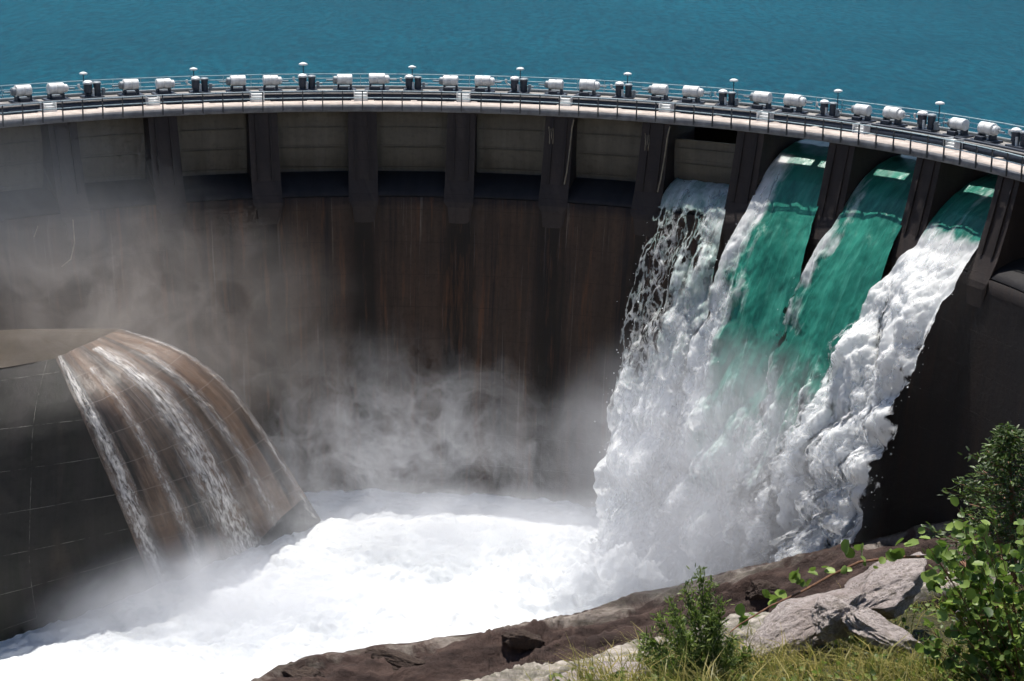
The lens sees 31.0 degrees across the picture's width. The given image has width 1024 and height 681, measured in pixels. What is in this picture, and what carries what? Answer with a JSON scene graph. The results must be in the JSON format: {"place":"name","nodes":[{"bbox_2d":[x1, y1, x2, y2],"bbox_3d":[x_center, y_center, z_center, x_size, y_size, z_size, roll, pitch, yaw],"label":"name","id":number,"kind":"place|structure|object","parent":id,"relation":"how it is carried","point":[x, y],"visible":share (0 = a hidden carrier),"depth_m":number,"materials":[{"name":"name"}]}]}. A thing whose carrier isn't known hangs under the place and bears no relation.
{"place":"outdoors","nodes":[
{"label":"outdoors","id":0,"kind":"place"},
{"bbox_2d":[0,488,723,680],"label":"plunge pool water","id":1,"kind":"structure","parent":0,"point":[357,569],"depth_m":121.26,"materials":[{"name":"white liquid"}]},
{"bbox_2d":[588,527,735,579],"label":"foam heap","id":2,"kind":"object","parent":1,"relation":"on","point":[605,542],"visible":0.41,"depth_m":125.89,"materials":[{"name":"white liquid"}]},
{"bbox_2d":[0,0,1023,139],"bbox_3d":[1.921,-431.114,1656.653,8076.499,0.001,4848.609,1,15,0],"label":"reservoir water","id":3,"kind":"structure","parent":0,"point":[962,57],"depth_m":190.02,"materials":[{"name":"blue liquid"}]},
{"bbox_2d":[251,517,1023,680],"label":"canyon ground","id":4,"kind":"structure","parent":0,"point":[488,655],"depth_m":110.85,"materials":[{"name":"stone"}]},
{"bbox_2d":[283,661,324,677],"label":"boulder","id":5,"kind":"object","parent":4,"relation":"on","point":[303,671],"visible":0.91,"depth_m":108.04,"materials":[{"name":"stone"}]},
{"bbox_2d":[365,647,426,671],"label":"boulder","id":6,"kind":"object","parent":4,"relation":"on","point":[397,660],"visible":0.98,"depth_m":109.24,"materials":[{"name":"stone"}]},
{"bbox_2d":[0,85,1023,560],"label":"arch dam","id":7,"kind":"structure","parent":4,"relation":"on","point":[426,293],"depth_m":135.58,"materials":[{"name":"concrete"}]},
{"bbox_2d":[3,84,37,102],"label":"hoist drum","id":8,"kind":"object","parent":7,"relation":"on","point":[16,91],"visible":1,"depth_m":130.49,"materials":[{"name":"white paint"}]},
{"bbox_2d":[39,102,56,111],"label":"access steps","id":9,"kind":"structure","parent":7,"relation":"on","point":[49,105],"depth_m":130.33,"materials":[{"name":"white paint"}]},
{"bbox_2d":[34,219,74,266],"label":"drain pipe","id":10,"kind":"object","parent":7,"relation":"attached to","point":[73,244],"visible":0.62,"depth_m":129.09,"materials":[{"name":"grey metal"}]},
{"bbox_2d":[42,82,74,100],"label":"hoist drum","id":11,"kind":"object","parent":7,"relation":"on","point":[60,88],"visible":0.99,"depth_m":131.97,"materials":[{"name":"white paint"}]},
{"bbox_2d":[77,80,107,97],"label":"hoist motor","id":12,"kind":"object","parent":7,"relation":"on","point":[95,91],"visible":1,"depth_m":133.49,"materials":[{"name":"black metal"}]},
{"bbox_2d":[112,79,143,95],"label":"motor","id":13,"kind":"object","parent":7,"relation":"on","point":[124,85],"visible":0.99,"depth_m":134.59,"materials":[{"name":"white metal"}]},
{"bbox_2d":[145,96,159,105],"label":"access steps","id":14,"kind":"structure","parent":7,"relation":"on","point":[148,100],"depth_m":134.03,"materials":[{"name":"white paint"}]},
{"bbox_2d":[0,329,320,640],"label":"spillway block","id":15,"kind":"structure","parent":7,"relation":"attached to","point":[71,543],"depth_m":117.03,"materials":[{"name":"concrete"}]},
{"bbox_2d":[59,355,169,582],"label":"water stream","id":16,"kind":"structure","parent":15,"relation":"on","point":[118,467],"depth_m":115.70,"materials":[{"name":"white liquid"}]},
{"bbox_2d":[90,368,199,562],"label":"water stream","id":17,"kind":"structure","parent":15,"relation":"on","point":[155,461],"depth_m":117.07,"materials":[{"name":"white liquid"}]},
{"bbox_2d":[94,346,256,554],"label":"water stream","id":18,"kind":"structure","parent":15,"relation":"on","point":[225,501],"depth_m":120.32,"materials":[{"name":"white liquid"}]},
{"bbox_2d":[151,78,180,94],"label":"motor","id":19,"kind":"object","parent":7,"relation":"on","point":[167,83],"visible":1,"depth_m":135.71,"materials":[{"name":"white metal"}]},
{"bbox_2d":[186,76,214,92],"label":"hoist motor","id":20,"kind":"object","parent":7,"relation":"on","point":[198,87],"visible":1,"depth_m":136.88,"materials":[{"name":"black metal"}]},
{"bbox_2d":[219,75,249,91],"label":"motor","id":21,"kind":"object","parent":7,"relation":"on","point":[235,80],"visible":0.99,"depth_m":137.52,"materials":[{"name":"white metal"}]},
{"bbox_2d":[249,91,264,101],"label":"access steps","id":22,"kind":"structure","parent":7,"relation":"on","point":[255,95],"depth_m":136.63,"materials":[{"name":"white paint"}]},
{"bbox_2d":[259,75,288,90],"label":"motor","id":23,"kind":"object","parent":7,"relation":"on","point":[272,80],"visible":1,"depth_m":138.22,"materials":[{"name":"white metal"}]},
{"bbox_2d":[299,62,307,72],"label":"street lamp","id":24,"kind":"object","parent":7,"relation":"on","point":[303,64],"visible":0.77,"depth_m":140.11,"materials":[{"name":"white metal"}]},
{"bbox_2d":[292,73,321,90],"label":"hoist motor","id":25,"kind":"object","parent":7,"relation":"on","point":[304,83],"visible":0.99,"depth_m":138.97,"materials":[{"name":"black metal"}]},
{"bbox_2d":[326,74,355,89],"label":"motor","id":26,"kind":"object","parent":7,"relation":"on","point":[341,79],"visible":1,"depth_m":139.18,"materials":[{"name":"white metal"}]},
{"bbox_2d":[354,92,367,100],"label":"access steps","id":27,"kind":"structure","parent":7,"relation":"on","point":[359,94],"depth_m":138.03,"materials":[{"name":"white paint"}]},
{"bbox_2d":[365,73,396,89],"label":"motor","id":28,"kind":"object","parent":7,"relation":"on","point":[379,78],"visible":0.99,"depth_m":139.42,"materials":[{"name":"white metal"}]},
{"bbox_2d":[400,74,427,90],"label":"hoist motor","id":29,"kind":"object","parent":7,"relation":"on","point":[409,83],"visible":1,"depth_m":139.82,"materials":[{"name":"black metal"}]},
{"bbox_2d":[433,75,461,91],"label":"motor","id":30,"kind":"object","parent":7,"relation":"on","point":[447,80],"visible":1,"depth_m":139.56,"materials":[{"name":"white metal"}]},
{"bbox_2d":[456,93,470,101],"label":"access steps","id":31,"kind":"structure","parent":7,"relation":"on","point":[466,96],"depth_m":138.23,"materials":[{"name":"white paint"}]},
{"bbox_2d":[470,75,501,91],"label":"motor","id":32,"kind":"object","parent":7,"relation":"on","point":[485,81],"visible":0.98,"depth_m":139.36,"materials":[{"name":"white metal"}]},
{"bbox_2d":[0,91,1023,179],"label":"railing","id":33,"kind":"object","parent":7,"relation":"on","point":[636,107],"visible":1,"depth_m":130.79,"materials":[{"name":"grey metal"}]},
{"bbox_2d":[0,74,1023,134],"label":"railing","id":34,"kind":"object","parent":7,"relation":"on","point":[469,84],"visible":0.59,"depth_m":137.58,"materials":[{"name":"grey metal"}]},
{"bbox_2d":[505,76,533,93],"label":"hoist motor","id":35,"kind":"object","parent":7,"relation":"on","point":[515,84],"visible":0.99,"depth_m":139.28,"materials":[{"name":"black metal"}]},
{"bbox_2d":[516,67,523,87],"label":"street lamp","id":36,"kind":"object","parent":7,"relation":"on","point":[520,68],"visible":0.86,"depth_m":140.61,"materials":[{"name":"white metal"}]},
{"bbox_2d":[539,79,567,94],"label":"hoist drum","id":37,"kind":"object","parent":7,"relation":"on","point":[551,84],"visible":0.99,"depth_m":138.59,"materials":[{"name":"white metal"}]},
{"bbox_2d":[560,97,572,105],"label":"access steps","id":38,"kind":"structure","parent":7,"relation":"on","point":[566,100],"depth_m":137.10,"materials":[{"name":"white paint"}]},
{"bbox_2d":[574,79,606,96],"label":"hoist drum","id":39,"kind":"object","parent":7,"relation":"on","point":[593,86],"visible":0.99,"depth_m":137.94,"materials":[{"name":"white metal"}]},
{"bbox_2d":[610,81,637,98],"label":"hoist motor","id":40,"kind":"object","parent":7,"relation":"on","point":[630,93],"visible":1,"depth_m":137.41,"materials":[{"name":"black metal"}]},
{"bbox_2d":[642,84,672,101],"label":"hoist drum","id":41,"kind":"object","parent":7,"relation":"on","point":[654,90],"visible":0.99,"depth_m":136.25,"materials":[{"name":"white metal"}]},
{"bbox_2d":[588,178,728,555],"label":"waterfall","id":42,"kind":"structure","parent":7,"relation":"on","point":[645,413],"depth_m":129.26,"materials":[{"name":"liquid"}]},
{"bbox_2d":[658,103,673,112],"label":"access steps","id":43,"kind":"structure","parent":7,"relation":"on","point":[666,106],"depth_m":134.66,"materials":[{"name":"white paint"}]},
{"bbox_2d":[677,85,709,103],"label":"hoist drum","id":44,"kind":"object","parent":7,"relation":"on","point":[696,92],"visible":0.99,"depth_m":135.21,"materials":[{"name":"white metal"}]},
{"bbox_2d":[714,89,740,106],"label":"hoist motor","id":45,"kind":"object","parent":7,"relation":"on","point":[733,101],"visible":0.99,"depth_m":134.24,"materials":[{"name":"black metal"}]},
{"bbox_2d":[639,139,828,577],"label":"waterfall","id":46,"kind":"structure","parent":7,"relation":"on","point":[756,281],"depth_m":126.53,"materials":[{"name":"liquid"}]},
{"bbox_2d":[730,79,737,90],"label":"street lamp","id":47,"kind":"object","parent":7,"relation":"on","point":[733,80],"visible":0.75,"depth_m":135.33,"materials":[{"name":"white metal"}]},
{"bbox_2d":[744,91,776,110],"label":"hoist drum","id":48,"kind":"object","parent":7,"relation":"on","point":[757,97],"visible":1,"depth_m":132.62,"materials":[{"name":"white metal"}]},
{"bbox_2d":[756,110,774,121],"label":"access steps","id":49,"kind":"structure","parent":7,"relation":"on","point":[763,115],"depth_m":131.10,"materials":[{"name":"white paint"}]},
{"bbox_2d":[778,94,812,113],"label":"hoist drum","id":50,"kind":"object","parent":7,"relation":"on","point":[798,102],"visible":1,"depth_m":131.18,"materials":[{"name":"white metal"}]},
{"bbox_2d":[705,154,916,571],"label":"waterfall","id":51,"kind":"structure","parent":7,"relation":"on","point":[841,274],"depth_m":122.99,"materials":[{"name":"liquid"}]},
{"bbox_2d":[815,99,841,117],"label":"hoist motor","id":52,"kind":"object","parent":7,"relation":"on","point":[834,112],"visible":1,"depth_m":129.85,"materials":[{"name":"grey metal"}]},
{"bbox_2d":[834,89,842,108],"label":"street lamp","id":53,"kind":"object","parent":7,"relation":"on","point":[838,90],"visible":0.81,"depth_m":130.91,"materials":[{"name":"white metal"}]},
{"bbox_2d":[723,174,997,570],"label":"waterfall","id":54,"kind":"structure","parent":7,"relation":"on","point":[840,437],"depth_m":117.12,"materials":[{"name":"liquid"}]},
{"bbox_2d":[852,122,870,133],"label":"access steps","id":55,"kind":"structure","parent":7,"relation":"on","point":[863,128],"depth_m":126.27,"materials":[{"name":"white paint"}]},
{"bbox_2d":[846,104,876,122],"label":"hoist drum","id":56,"kind":"object","parent":7,"relation":"on","point":[857,110],"visible":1,"depth_m":127.89,"materials":[{"name":"white metal"}]},
{"bbox_2d":[876,106,909,126],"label":"hoist drum","id":57,"kind":"object","parent":7,"relation":"on","point":[897,115],"visible":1,"depth_m":126.09,"materials":[{"name":"white metal"}]},
{"bbox_2d":[911,110,940,131],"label":"hoist motor","id":58,"kind":"object","parent":7,"relation":"on","point":[932,124],"visible":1,"depth_m":124.33,"materials":[{"name":"grey metal"}]},
{"bbox_2d":[935,101,944,121],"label":"street lamp","id":59,"kind":"object","parent":7,"relation":"on","point":[939,103],"visible":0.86,"depth_m":125.23,"materials":[{"name":"white metal"}]},
{"bbox_2d":[943,137,963,148],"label":"access steps","id":60,"kind":"structure","parent":7,"relation":"on","point":[952,144],"depth_m":120.52,"materials":[{"name":"white paint"}]},
{"bbox_2d":[943,117,973,137],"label":"hoist drum","id":61,"kind":"object","parent":7,"relation":"on","point":[954,124],"visible":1,"depth_m":122.02,"materials":[{"name":"white metal"}]},
{"bbox_2d":[970,121,1004,143],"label":"hoist drum","id":62,"kind":"object","parent":7,"relation":"on","point":[991,130],"visible":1,"depth_m":119.99,"materials":[{"name":"white metal"}]},
{"bbox_2d":[1005,127,1023,149],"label":"hoist motor","id":63,"kind":"object","parent":7,"relation":"on","point":[1016,134],"visible":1,"depth_m":118.07,"materials":[{"name":"grey metal"}]},
{"bbox_2d":[501,629,544,649],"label":"boulder","id":64,"kind":"object","parent":4,"relation":"on","point":[524,639],"visible":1,"depth_m":110.31,"materials":[{"name":"stone"}]},
{"bbox_2d":[552,661,650,680],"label":"boulder","id":65,"kind":"object","parent":4,"relation":"on","point":[606,664],"visible":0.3,"depth_m":9.21,"materials":[{"name":"grey stone"}]},
{"bbox_2d":[633,563,753,680],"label":"bush","id":66,"kind":"object","parent":4,"relation":"on","point":[704,645],"visible":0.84,"depth_m":9.27,"materials":[{"name":"green plant"}]},
{"bbox_2d":[745,579,779,599],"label":"boulder","id":67,"kind":"object","parent":4,"relation":"on","point":[755,589],"visible":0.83,"depth_m":111.67,"materials":[{"name":"stone"}]},
{"bbox_2d":[516,580,1023,680],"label":"grass","id":68,"kind":"structure","parent":4,"relation":"on","point":[780,661],"depth_m":9.15,"materials":[{"name":"green plant"}]},
{"bbox_2d":[738,587,877,661],"bbox_3d":[1.600,1.544,10.153,0.824,0.199,0.455,-25,24,-1],"label":"boulder","id":69,"kind":"object","parent":4,"relation":"on","point":[793,616],"visible":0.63,"depth_m":10.07,"materials":[{"name":"grey stone"}]},
{"bbox_2d":[809,595,858,642],"bbox_3d":[1.717,1.475,9.899,0.320,0.221,0.214,-8,18,-30],"label":"boulder","id":70,"kind":"object","parent":4,"relation":"on","point":[827,612],"visible":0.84,"depth_m":9.80,"materials":[{"name":"grey stone"}]},
{"bbox_2d":[730,497,1023,680],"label":"shrub","id":71,"kind":"object","parent":4,"relation":"on","point":[994,639],"visible":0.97,"depth_m":8.74,"materials":[{"name":"green plant"}]},
{"bbox_2d":[841,607,919,657],"bbox_3d":[1.962,1.548,9.751,0.484,0.128,0.330,27,22,4],"label":"boulder","id":72,"kind":"object","parent":4,"relation":"on","point":[876,628],"visible":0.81,"depth_m":9.67,"materials":[{"name":"grey stone"}]},
{"bbox_2d":[844,552,926,619],"bbox_3d":[2.135,1.423,10.549,0.614,0.219,0.519,-20,22,0],"label":"boulder","id":73,"kind":"object","parent":4,"relation":"on","point":[893,589],"visible":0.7,"depth_m":10.45,"materials":[{"name":"grey stone"}]},
{"bbox_2d":[921,422,1023,591],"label":"shrub","id":74,"kind":"object","parent":4,"relation":"on","point":[1008,440],"visible":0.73,"depth_m":13.18,"materials":[{"name":"green plant"}]}
]}

